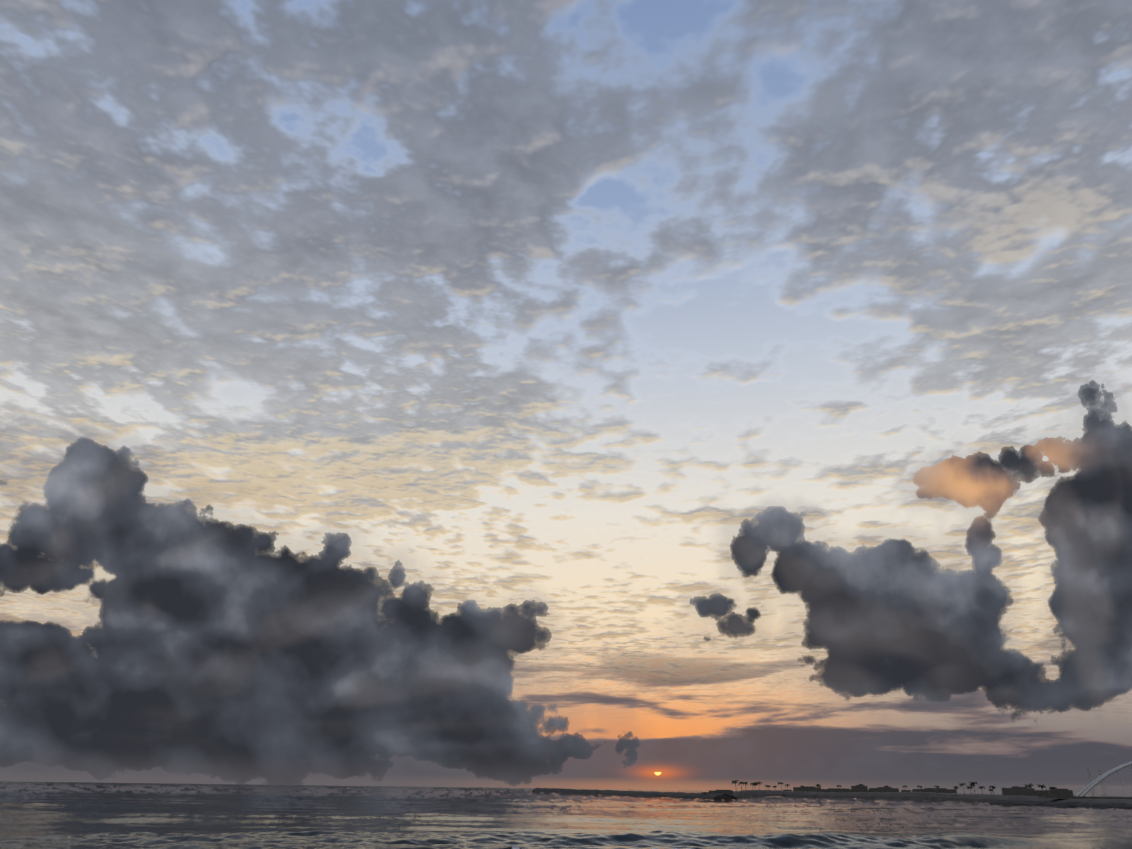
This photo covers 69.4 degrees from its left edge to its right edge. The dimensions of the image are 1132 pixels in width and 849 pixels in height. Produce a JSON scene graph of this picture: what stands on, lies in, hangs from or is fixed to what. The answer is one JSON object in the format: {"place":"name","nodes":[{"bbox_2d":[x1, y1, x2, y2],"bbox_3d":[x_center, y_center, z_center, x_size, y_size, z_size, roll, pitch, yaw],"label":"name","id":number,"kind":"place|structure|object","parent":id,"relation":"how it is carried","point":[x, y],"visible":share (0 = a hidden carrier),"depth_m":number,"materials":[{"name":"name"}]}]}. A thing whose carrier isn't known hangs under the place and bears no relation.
{"place":"outdoors","nodes":[
{"label":"outdoors","id":0,"kind":"place"},
{"bbox_2d":[0,781,1131,848],"bbox_3d":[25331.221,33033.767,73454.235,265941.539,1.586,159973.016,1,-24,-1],"label":"sea","id":1,"kind":"structure","parent":0,"point":[61,815],"depth_m":120.44,"materials":[{"name":"black liquid"}]},
{"bbox_2d":[531,788,736,798],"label":"breakwater","id":2,"kind":"object","parent":1,"relation":"in","point":[659,794],"visible":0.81,"depth_m":592.31,"materials":[{"name":"stone"}]},
{"bbox_2d":[989,800,1131,807],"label":"shore","id":3,"kind":"structure","parent":1,"relation":"in","point":[1069,804],"depth_m":332.96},
{"bbox_2d":[0,0,1131,795],"label":"sky","id":4,"kind":"structure","parent":0,"point":[564,394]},
{"bbox_2d":[701,790,733,795],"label":"building","id":5,"kind":"structure","parent":0,"point":[729,792],"depth_m":472.81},
{"bbox_2d":[733,790,1131,803],"bbox_3d":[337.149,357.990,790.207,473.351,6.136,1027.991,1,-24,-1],"label":"headland terrain","id":6,"kind":"structure","parent":0,"point":[928,795],"depth_m":616.02,"materials":[{"name":"black"}]},
{"bbox_2d":[783,785,1073,796],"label":"buildings","id":7,"kind":"structure","parent":6,"relation":"on","point":[1019,791],"depth_m":669.77,"materials":[{"name":"concrete"}]},
{"bbox_2d":[1041,761,1131,798],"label":"arch bridge","id":8,"kind":"structure","parent":6,"relation":"on","point":[1082,793],"depth_m":406.25,"materials":[{"name":"grey paint"}]},
{"bbox_2d":[1085,767,1095,796],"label":"floodlight mast","id":9,"kind":"object","parent":6,"relation":"on","point":[1088,770],"visible":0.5,"depth_m":458.78,"materials":[{"name":"silver metal"}]},
{"bbox_2d":[1097,770,1107,796],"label":"floodlight mast","id":10,"kind":"object","parent":6,"relation":"on","point":[1100,773],"visible":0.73,"depth_m":492.10,"materials":[{"name":"silver metal"}]}
]}

